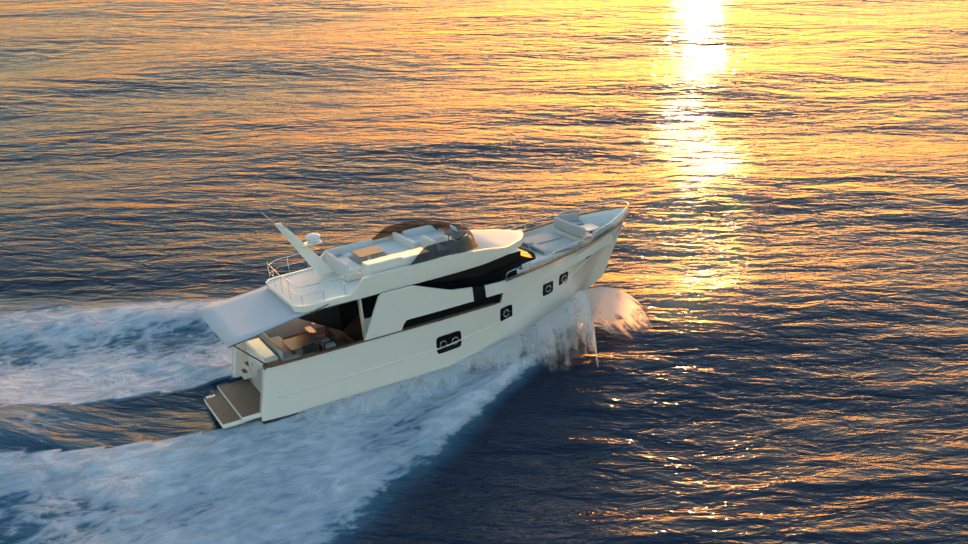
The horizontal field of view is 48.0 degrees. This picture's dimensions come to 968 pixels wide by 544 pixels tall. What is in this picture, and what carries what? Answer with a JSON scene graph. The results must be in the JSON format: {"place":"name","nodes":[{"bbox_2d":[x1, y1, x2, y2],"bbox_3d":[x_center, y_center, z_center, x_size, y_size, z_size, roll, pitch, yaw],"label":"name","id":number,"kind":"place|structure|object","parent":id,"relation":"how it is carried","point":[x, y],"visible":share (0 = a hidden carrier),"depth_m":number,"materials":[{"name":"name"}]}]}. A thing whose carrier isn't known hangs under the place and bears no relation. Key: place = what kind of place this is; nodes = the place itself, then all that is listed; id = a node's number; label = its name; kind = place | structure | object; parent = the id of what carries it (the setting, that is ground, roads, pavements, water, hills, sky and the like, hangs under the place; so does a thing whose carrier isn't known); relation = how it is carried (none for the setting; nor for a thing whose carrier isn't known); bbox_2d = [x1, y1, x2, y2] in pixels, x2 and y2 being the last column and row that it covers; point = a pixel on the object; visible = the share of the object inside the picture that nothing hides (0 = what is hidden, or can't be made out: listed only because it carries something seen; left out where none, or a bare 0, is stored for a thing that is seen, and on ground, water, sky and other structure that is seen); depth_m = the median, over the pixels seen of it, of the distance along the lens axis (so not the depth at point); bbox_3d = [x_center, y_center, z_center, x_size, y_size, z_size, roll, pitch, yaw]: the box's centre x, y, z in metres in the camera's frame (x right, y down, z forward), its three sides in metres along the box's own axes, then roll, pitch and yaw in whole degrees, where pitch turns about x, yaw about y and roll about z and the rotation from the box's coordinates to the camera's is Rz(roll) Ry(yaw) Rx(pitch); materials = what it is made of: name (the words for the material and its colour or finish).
{"place":"outdoors","nodes":[
{"label":"outdoors","id":0,"kind":"place"},
{"bbox_2d":[234,346,267,365],"bbox_3d":[-8.796,3.145,40.939,1.241,1.311,0.349,-15,20,-24],"label":"cap rail","id":1,"kind":"object","parent":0,"point":[250,355],"visible":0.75,"depth_m":40.91,"materials":[{"name":"brown wood"}]},
{"bbox_2d":[246,349,261,388],"bbox_3d":[-9.153,4.071,43.804,0.029,1.350,2.300,-15,20,-24],"label":"garage door","id":2,"kind":"structure","parent":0,"point":[256,375],"depth_m":43.94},
{"bbox_2d":[421,235,436,247],"bbox_3d":[-2.271,-1.140,45.091,0.174,0.550,1.350,-15,20,-24],"label":"seat","id":3,"kind":"object","parent":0,"point":[426,241],"visible":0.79,"depth_m":45.11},
{"bbox_2d":[0,0,967,543],"bbox_3d":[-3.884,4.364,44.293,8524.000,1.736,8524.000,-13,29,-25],"label":"sea","id":4,"kind":"structure","parent":0,"point":[786,184],"depth_m":56.89,"materials":[{"name":"liquid"}]},
{"bbox_2d":[204,399,244,428],"bbox_3d":[-10.474,5.430,43.464,0.917,0.200,3.700,-15,20,-24],"label":"platform","id":5,"kind":"object","parent":4,"relation":"in","point":[231,424],"visible":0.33,"depth_m":41.95,"materials":[{"name":"white plastic"}]},
{"bbox_2d":[204,389,239,423],"bbox_3d":[-10.485,5.331,43.431,0.840,0.016,3.600,-15,20,-24],"label":"teak platform","id":6,"kind":"object","parent":5,"relation":"on","point":[222,408],"visible":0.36,"depth_m":43.13,"materials":[{"name":"brown wood"}]},
{"bbox_2d":[217,378,260,421],"bbox_3d":[-9.425,5.020,43.916,1.834,0.220,4.100,-15,20,-24],"label":"platform","id":7,"kind":"object","parent":4,"relation":"in","point":[250,417],"visible":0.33,"depth_m":42.25,"materials":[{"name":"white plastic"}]},
{"bbox_2d":[240,370,250,379],"bbox_3d":[-9.870,4.219,45.350,0.482,0.270,0.620,-15,20,-24],"label":"step","id":8,"kind":"object","parent":7,"relation":"on","point":[245,376],"visible":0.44,"depth_m":45.06,"materials":[{"name":"white plastic"}]},
{"bbox_2d":[259,360,292,423],"bbox_3d":[-8.157,4.807,42.053,1.216,2.603,0.660,-15,20,-24],"label":"hull side","id":9,"kind":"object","parent":4,"relation":"in","point":[274,386],"depth_m":41.84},
{"bbox_2d":[254,318,383,415],"bbox_3d":[-6.868,4.012,45.018,3.860,3.279,5.156,-15,20,-24],"label":"hull","id":10,"kind":"object","parent":4,"relation":"in","point":[327,367],"visible":0.48,"depth_m":42.88,"materials":[{"name":"paint"}]},
{"bbox_2d":[231,337,254,377],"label":"wing","id":11,"kind":"structure","parent":10,"relation":"attached to","point":[239,358],"depth_m":45.31,"materials":[{"name":"white plastic"}]},
{"bbox_2d":[245,338,278,363],"bbox_3d":[-8.856,3.874,43.910,0.676,1.750,2.600,-15,20,-24],"label":"sofa backrest","id":12,"kind":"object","parent":10,"relation":"on","point":[259,349],"depth_m":43.41,"materials":[{"name":"white fabric"}]},
{"bbox_2d":[270,336,299,360],"bbox_3d":[-8.218,3.090,44.038,0.676,0.100,2.800,-15,20,-24],"label":"aft bench","id":13,"kind":"object","parent":10,"relation":"on","point":[286,350],"visible":0.62,"depth_m":43.70,"materials":[{"name":"beige fabric"}]},
{"bbox_2d":[260,333,283,359],"bbox_3d":[-8.548,2.965,43.827,0.154,0.400,2.800,-15,20,-24],"label":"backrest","id":14,"kind":"object","parent":13,"relation":"on","point":[272,345],"visible":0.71,"depth_m":43.52,"materials":[{"name":"beige fabric"}]},
{"bbox_2d":[281,332,322,350],"bbox_3d":[-7.338,2.806,43.792,1.303,0.052,1.350,-15,20,-24],"label":"table","id":15,"kind":"object","parent":10,"relation":"on","point":[295,343],"visible":0.98,"depth_m":43.76,"materials":[{"name":"brown wood"}]},
{"bbox_2d":[305,326,315,332],"bbox_3d":[-7.369,2.450,46.131,0.251,0.050,0.750,-15,20,-24],"label":"fly step","id":16,"kind":"object","parent":10,"relation":"on","point":[309,329],"visible":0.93,"depth_m":46.09,"materials":[{"name":"brown wood"}]},
{"bbox_2d":[320,337,329,342],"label":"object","id":17,"kind":"object","parent":10,"relation":"on","point":[325,340],"visible":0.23,"depth_m":44.44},
{"bbox_2d":[324,326,329,337],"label":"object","id":18,"kind":"object","parent":17,"relation":"on","point":[327,332],"visible":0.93,"depth_m":44.53,"materials":[{"name":"grey"}]},
{"bbox_2d":[321,342,335,347],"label":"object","id":19,"kind":"object","parent":10,"relation":"on","point":[329,344],"visible":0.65,"depth_m":43.86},
{"bbox_2d":[330,331,335,341],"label":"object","id":20,"kind":"object","parent":19,"relation":"attached to","point":[332,334],"visible":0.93,"depth_m":43.95,"materials":[{"name":"grey"}]},
{"bbox_2d":[338,301,362,341],"bbox_3d":[-5.642,1.712,45.049,0.040,2.450,3.400,-15,20,-24],"label":"glass door","id":21,"kind":"structure","parent":10,"relation":"attached to","point":[350,320],"depth_m":44.79,"materials":[{"name":"black glass"}]},
{"bbox_2d":[357,300,365,338],"bbox_3d":[-4.839,2.133,43.517,0.077,2.500,0.250,-15,20,-24],"label":"door frame","id":22,"kind":"object","parent":21,"relation":"attached to","point":[361,317],"visible":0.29,"depth_m":43.36,"materials":[{"name":"white metal"}]},
{"bbox_2d":[364,280,506,340],"bbox_3d":[-1.956,1.146,43.916,6.514,1.756,0.158,-15,20,-24],"label":"side panel","id":23,"kind":"object","parent":10,"relation":"on","point":[394,310],"visible":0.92,"depth_m":43.42,"materials":[{"name":"white paint"}]},
{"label":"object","id":24,"kind":"object","parent":10,"relation":"on","visible":0},
{"bbox_2d":[302,343,315,353],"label":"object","id":25,"kind":"object","parent":24,"relation":"attached to","point":[309,348],"visible":0.93,"depth_m":43.06,"materials":[{"name":"grey"}]},
{"bbox_2d":[289,361,492,424],"bbox_3d":[-3.027,4.756,44.107,12.529,0.679,1.912,-15,30,-29],"label":"spray","id":26,"kind":"object","parent":4,"relation":"on","point":[380,398],"visible":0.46,"depth_m":43.43,"materials":[{"name":"white liquid"}]},
{"bbox_2d":[379,223,598,385],"bbox_3d":[-0.396,1.601,47.842,11.001,4.709,5.235,-15,20,-24],"label":"hull","id":27,"kind":"object","parent":4,"relation":"in","point":[524,292],"visible":0.33,"depth_m":45.47,"materials":[{"name":"paint"}]},
{"bbox_2d":[268,302,495,367],"bbox_3d":[-3.865,2.468,43.358,9.711,0.094,0.422,-15,20,-24],"label":"cap rail","id":28,"kind":"object","parent":27,"relation":"on","point":[363,341],"visible":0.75,"depth_m":42.96,"materials":[{"name":"brown wood"}]},
{"bbox_2d":[278,253,593,397],"bbox_3d":[-0.846,1.883,45.206,16.564,2.449,1.214,-17,31,-31],"label":"knuckle","id":29,"kind":"object","parent":27,"relation":"attached to","point":[438,348],"visible":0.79,"depth_m":44.38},
{"bbox_2d":[361,249,521,331],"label":"cabin windows","id":30,"kind":"structure","parent":27,"relation":"on","point":[496,270],"depth_m":45.34,"materials":[{"name":"black glass"}]},
{"bbox_2d":[265,229,523,313],"bbox_3d":[-3.266,-0.495,45.724,11.194,1.000,4.720,-15,20,-24],"label":"flybridge","id":31,"kind":"object","parent":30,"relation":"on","point":[494,244],"visible":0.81,"depth_m":43.87,"materials":[{"name":"white plastic"}]},
{"bbox_2d":[195,285,328,346],"bbox_3d":[-8.872,1.437,43.235,4.152,0.575,5.281,-15,20,-24],"label":"awning","id":32,"kind":"object","parent":31,"relation":"on","point":[240,317],"visible":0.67,"depth_m":42.98,"materials":[{"name":"white fabric"}]},
{"bbox_2d":[228,304,328,347],"bbox_3d":[-7.738,2.025,41.132,4.155,0.554,0.360,-15,20,-24],"label":"awning boom","id":33,"kind":"object","parent":32,"relation":"attached to","point":[274,327],"visible":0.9,"depth_m":41.03,"materials":[{"name":"white metal"}]},
{"bbox_2d":[274,223,333,274],"bbox_3d":[-7.317,-0.981,44.462,2.195,2.550,0.220,-15,20,-24],"label":"mast","id":34,"kind":"object","parent":31,"relation":"on","point":[318,264],"visible":0.9,"depth_m":44.54,"materials":[{"name":"white plastic"}]},
{"bbox_2d":[300,240,322,247],"bbox_3d":[-7.110,-1.178,44.520,0.917,0.080,0.500,-15,20,-24],"label":"radar bracket","id":35,"kind":"object","parent":34,"relation":"attached to","point":[306,244],"visible":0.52,"depth_m":44.34,"materials":[{"name":"white metal"}]},
{"bbox_2d":[305,233,320,240],"bbox_3d":[-7.008,-1.438,44.503,0.637,0.277,0.660,-15,20,-24],"label":"radome","id":36,"kind":"object","parent":35,"relation":"on","point":[312,236],"visible":0.92,"depth_m":44.30,"materials":[{"name":"white plastic"}]},
{"bbox_2d":[268,248,361,287],"bbox_3d":[-6.987,-0.188,43.805,2.673,0.035,4.520,-15,20,-24],"label":"railing","id":37,"kind":"object","parent":31,"relation":"on","point":[311,284],"visible":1,"depth_m":42.31,"materials":[{"name":"silver metal"}]},
{"bbox_2d":[270,260,359,295],"bbox_3d":[-6.945,0.141,43.917,2.665,0.029,4.504,-15,20,-24],"label":"railing","id":38,"kind":"object","parent":31,"relation":"on","point":[311,293],"visible":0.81,"depth_m":42.40,"materials":[{"name":"silver metal"}]},
{"bbox_2d":[298,306,341,330],"bbox_3d":[-6.766,1.427,45.651,2.556,1.625,0.041,18,5,-31],"label":"glass door","id":39,"kind":"structure","parent":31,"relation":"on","point":[329,317],"depth_m":45.84,"materials":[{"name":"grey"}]},
{"bbox_2d":[326,254,362,281],"bbox_3d":[-5.770,-0.189,45.161,0.772,0.480,2.600,-15,20,-24],"label":"aft sofa","id":40,"kind":"object","parent":31,"relation":"on","point":[354,267],"visible":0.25,"depth_m":44.30,"materials":[{"name":"white fabric"}]},
{"bbox_2d":[325,251,349,274],"bbox_3d":[-6.073,-0.379,44.946,0.174,0.420,2.600,-15,20,-24],"label":"sofa","id":41,"kind":"object","parent":40,"relation":"on","point":[336,262],"visible":0.94,"depth_m":44.68,"materials":[{"name":"white fabric"}]},
{"bbox_2d":[334,245,377,263],"bbox_3d":[-5.597,-0.630,46.418,2.220,0.480,0.800,-15,20,-24],"label":"aft sofa","id":42,"kind":"object","parent":31,"relation":"on","point":[353,257],"visible":0.12,"depth_m":46.18,"materials":[{"name":"white fabric"}]},
{"bbox_2d":[324,239,372,254],"bbox_3d":[-5.789,-0.976,46.630,2.220,0.420,0.180,-15,20,-24],"label":"sofa","id":43,"kind":"object","parent":42,"relation":"on","point":[352,246],"visible":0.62,"depth_m":46.55,"materials":[{"name":"white fabric"}]},
{"bbox_2d":[350,245,384,257],"bbox_3d":[-4.860,-0.845,45.413,1.110,0.051,1.150,-15,20,-24],"label":"table","id":44,"kind":"object","parent":31,"relation":"on","point":[367,251],"visible":1,"depth_m":45.32,"materials":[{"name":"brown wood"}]},
{"bbox_2d":[361,253,402,276],"bbox_3d":[-4.037,-0.090,43.609,1.544,0.900,0.700,-15,20,-24],"label":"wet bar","id":45,"kind":"object","parent":31,"relation":"on","point":[381,264],"visible":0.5,"depth_m":43.28,"materials":[{"name":"white plastic"}]},
{"bbox_2d":[372,239,411,257],"bbox_3d":[-3.850,-0.843,46.424,1.254,0.500,2.300,-15,20,-24],"label":"sofa","id":46,"kind":"object","parent":31,"relation":"on","point":[391,246],"visible":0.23,"depth_m":46.26,"materials":[{"name":"white fabric"}]},
{"bbox_2d":[392,232,416,248],"bbox_3d":[-3.401,-1.285,46.545,0.193,0.450,2.300,-15,20,-24],"label":"seat backrest","id":47,"kind":"object","parent":46,"relation":"on","point":[404,240],"visible":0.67,"depth_m":46.33,"materials":[{"name":"white leather"}]},
{"bbox_2d":[396,247,422,266],"bbox_3d":[-2.867,-0.396,44.214,1.254,0.840,0.900,-15,20,-24],"label":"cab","id":48,"kind":"object","parent":31,"relation":"on","point":[409,257],"visible":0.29,"depth_m":43.76,"materials":[{"name":"white plastic"}]},
{"bbox_2d":[372,221,478,264],"bbox_3d":[-2.305,-1.348,46.008,4.041,0.881,4.480,-15,20,-24],"label":"windshield","id":49,"kind":"object","parent":31,"relation":"on","point":[466,243],"visible":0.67,"depth_m":44.96,"materials":[{"name":"black glass"}]},
{"bbox_2d":[408,230,445,247],"bbox_3d":[-2.416,-1.339,47.411,1.834,0.500,1.100,-15,20,-24],"label":"sofa","id":50,"kind":"object","parent":31,"relation":"on","point":[437,236],"visible":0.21,"depth_m":47.17,"materials":[{"name":"white leather"}]},
{"bbox_2d":[402,225,435,237],"bbox_3d":[-2.810,-1.739,47.791,1.640,0.500,0.200,-15,20,-24],"label":"sofa backrest","id":51,"kind":"object","parent":50,"relation":"on","point":[417,231],"visible":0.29,"depth_m":47.63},
{"bbox_2d":[443,234,474,251],"bbox_3d":[-1.048,-1.186,45.853,0.683,0.904,1.500,-27,25,-20],"label":"helm console","id":52,"kind":"object","parent":31,"relation":"on","point":[445,237],"visible":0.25,"depth_m":45.78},
{"bbox_2d":[444,228,465,238],"bbox_3d":[-1.228,-1.604,45.642,0.486,0.056,1.300,-39,28,-14],"label":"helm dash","id":53,"kind":"object","parent":52,"relation":"on","point":[458,234],"visible":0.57,"depth_m":45.54,"materials":[{"name":"grey"}]},
{"bbox_2d":[436,331,461,353],"bbox_3d":[-1.434,2.887,44.692,1.173,0.829,0.037,-14,29,-26],"label":"hull window","id":54,"kind":"structure","parent":27,"relation":"attached to","point":[448,338],"depth_m":44.67,"materials":[{"name":"black glass"}]},
{"bbox_2d":[402,294,500,328],"bbox_3d":[-1.185,1.579,44.572,4.825,0.853,0.057,-15,20,-24],"label":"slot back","id":55,"kind":"object","parent":27,"relation":"attached to","point":[449,311],"visible":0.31,"depth_m":44.47,"materials":[{"name":"black glass"}]},
{"bbox_2d":[500,305,511,320],"bbox_3d":[0.932,1.727,45.756,0.681,0.636,0.034,-20,32,-35],"label":"hull window","id":56,"kind":"structure","parent":27,"relation":"attached to","point":[502,310],"depth_m":45.75,"materials":[{"name":"black glass"}]},
{"bbox_2d":[516,245,578,273],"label":"deck","id":57,"kind":"structure","parent":27,"relation":"on","point":[540,261],"depth_m":47.16,"materials":[{"name":"white plastic"}]},
{"bbox_2d":[517,247,535,258],"bbox_3d":[1.178,-1.100,47.951,1.737,0.650,3.408,-15,20,-24],"label":"windscreen","id":58,"kind":"object","parent":57,"relation":"on","point":[527,252],"visible":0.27,"depth_m":47.29,"materials":[{"name":"black glass"}]},
{"bbox_2d":[521,255,533,263],"bbox_3d":[1.737,-0.664,46.487,1.338,0.643,0.109,-18,31,-32],"label":"cheek","id":59,"kind":"object","parent":57,"relation":"on","point":[524,259],"visible":0.5,"depth_m":46.62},
{"bbox_2d":[522,231,562,247],"bbox_3d":[2.489,-1.465,49.398,1.834,0.140,1.250,-15,20,-24],"label":"sunpad","id":60,"kind":"object","parent":57,"relation":"on","point":[543,238],"visible":0.6,"depth_m":49.28,"materials":[{"name":"white fabric"}]},
{"bbox_2d":[522,239,532,246],"bbox_3d":[1.800,-1.356,49.057,0.338,0.160,1.200,-15,20,-24],"label":"deck cushion","id":61,"kind":"object","parent":60,"relation":"on","point":[527,243],"visible":0.38,"depth_m":48.63,"materials":[{"name":"white fabric"}]},
{"bbox_2d":[531,238,579,254],"bbox_3d":[3.152,-1.128,48.165,1.834,0.140,1.250,-15,20,-24],"label":"sunpad","id":62,"kind":"object","parent":57,"relation":"on","point":[554,246],"visible":0.88,"depth_m":48.02,"materials":[{"name":"white fabric"}]},
{"bbox_2d":[530,244,549,253],"bbox_3d":[2.464,-1.019,47.824,0.338,0.160,1.200,-15,20,-24],"label":"sunpad head","id":63,"kind":"object","parent":62,"relation":"on","point":[539,248],"visible":0.85,"depth_m":47.69},
{"bbox_2d":[543,281,552,295],"bbox_3d":[2.766,0.713,46.889,0.656,0.601,0.046,-22,34,-38],"label":"hull window","id":64,"kind":"structure","parent":27,"relation":"attached to","point":[547,288],"depth_m":46.88,"materials":[{"name":"black glass"}]},
{"bbox_2d":[559,271,567,285],"bbox_3d":[3.475,0.283,47.390,0.084,0.585,0.587,24,35,39],"label":"hull window","id":65,"kind":"structure","parent":27,"relation":"attached to","point":[563,278],"depth_m":47.38,"materials":[{"name":"black glass"}]},
{"bbox_2d":[505,212,628,280],"bbox_3d":[3.974,-1.082,47.336,7.837,0.896,0.823,-23,34,-38],"label":"bulwark","id":66,"kind":"object","parent":27,"relation":"on","point":[622,219],"visible":0.96,"depth_m":46.85,"materials":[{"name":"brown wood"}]},
{"bbox_2d":[506,206,626,279],"bbox_3d":[3.935,-1.251,47.293,7.810,1.134,0.654,-23,34,-38],"label":"bow rail","id":67,"kind":"object","parent":66,"relation":"on","point":[565,247],"visible":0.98,"depth_m":46.66,"materials":[{"name":"silver metal"}]},
{"bbox_2d":[522,207,614,232],"bbox_3d":[2.274,-2.024,50.416,7.737,1.536,0.815,-7,27,-13],"label":"cap rail","id":68,"kind":"object","parent":27,"relation":"on","point":[551,222],"visible":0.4,"depth_m":50.79,"materials":[{"name":"brown wood"}]},
{"bbox_2d":[507,201,613,229],"bbox_3d":[2.250,-2.188,50.360,7.692,1.774,0.670,-7,27,-14],"label":"bow rail","id":69,"kind":"object","parent":68,"relation":"on","point":[559,213],"visible":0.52,"depth_m":50.73,"materials":[{"name":"silver metal"}]},
{"bbox_2d":[556,207,628,290],"bbox_3d":[5.043,-0.422,50.177,3.436,4.466,3.566,-1,26,-1],"label":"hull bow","id":70,"kind":"object","parent":27,"relation":"attached to","point":[595,266],"visible":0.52,"depth_m":50.33,"materials":[{"name":"paint"}]},
{"bbox_2d":[556,229,590,245],"bbox_3d":[4.151,-1.538,49.432,0.579,0.450,2.500,-15,20,-24],"label":"seat base","id":71,"kind":"object","parent":70,"relation":"on","point":[568,236],"visible":0.31,"depth_m":49.15,"materials":[{"name":"white plastic"}]},
{"bbox_2d":[554,217,585,237],"bbox_3d":[3.861,-2.004,49.148,0.193,0.500,2.500,-15,20,-24],"label":"seat back","id":72,"kind":"object","parent":71,"relation":"on","point":[570,228],"visible":0.88,"depth_m":48.95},
{"bbox_2d":[557,229,592,239],"bbox_3d":[4.163,-1.813,49.363,0.598,0.120,2.400,-15,20,-24],"label":"seat cushion","id":73,"kind":"object","parent":71,"relation":"on","point":[587,234],"visible":0.25,"depth_m":48.68,"materials":[{"name":"white fabric"}]},
{"bbox_2d":[571,220,583,224],"bbox_3d":[4.069,-2.225,50.624,1.068,0.120,0.528,-10,19,-11],"label":"seat cushion","id":74,"kind":"object","parent":71,"relation":"on","point":[579,222],"visible":0.38,"depth_m":50.50,"materials":[{"name":"white fabric"}]},
{"bbox_2d":[556,212,578,221],"bbox_3d":[3.889,-2.506,50.731,1.114,0.420,0.169,-10,19,-11],"label":"seat backrest","id":75,"kind":"object","parent":74,"relation":"on","point":[571,217],"visible":0.73,"depth_m":50.67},
{"label":"forward seat side","id":76,"kind":"object","parent":71,"relation":"on","visible":0},
{"bbox_2d":[593,224,610,237],"bbox_3d":[5.234,-1.822,48.231,1.114,0.420,0.170,-21,23,-37],"label":"bulwark","id":77,"kind":"object","parent":76,"relation":"on","point":[602,230],"visible":0.58,"depth_m":48.07,"materials":[{"name":"white plastic"}]},
{"bbox_2d":[581,223,598,231],"bbox_3d":[4.796,-2.033,49.643,0.724,0.051,0.950,-15,20,-24],"label":"table","id":78,"kind":"object","parent":70,"relation":"on","point":[589,227],"visible":0.62,"depth_m":49.58,"materials":[{"name":"silver metal"}]},
{"bbox_2d":[466,321,575,373],"bbox_3d":[1.517,3.096,46.346,8.092,1.701,2.323,-20,32,-35],"label":"water spray","id":79,"kind":"object","parent":4,"relation":"on","point":[530,340],"depth_m":46.42,"materials":[{"name":"white liquid"}]},
{"bbox_2d":[452,290,598,375],"bbox_3d":[1.458,2.768,45.767,7.937,2.797,4.404,-13,29,-25],"label":"water spray","id":80,"kind":"object","parent":4,"relation":"on","point":[560,320],"visible":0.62,"depth_m":45.75,"materials":[{"name":"white liquid"}]},
{"bbox_2d":[474,308,587,369],"bbox_3d":[1.215,2.821,46.299,7.937,2.236,3.545,-13,29,-25],"label":"water spray","id":81,"kind":"object","parent":4,"relation":"on","point":[583,333],"depth_m":46.04,"materials":[{"name":"white liquid"}]},
{"bbox_2d":[567,287,651,336],"bbox_3d":[5.739,1.924,48.270,4.518,2.000,4.534,-13,29,-25],"label":"bow spray","id":82,"kind":"object","parent":4,"relation":"on","point":[609,304],"visible":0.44,"depth_m":47.85,"materials":[{"name":"white liquid"}]},
{"bbox_2d":[591,234,612,246],"bbox_3d":[5.223,-1.391,48.624,1.068,0.450,0.558,-21,23,-37],"label":"anchor recess","id":83,"kind":"object","parent":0,"point":[610,241],"visible":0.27,"depth_m":48.63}
]}

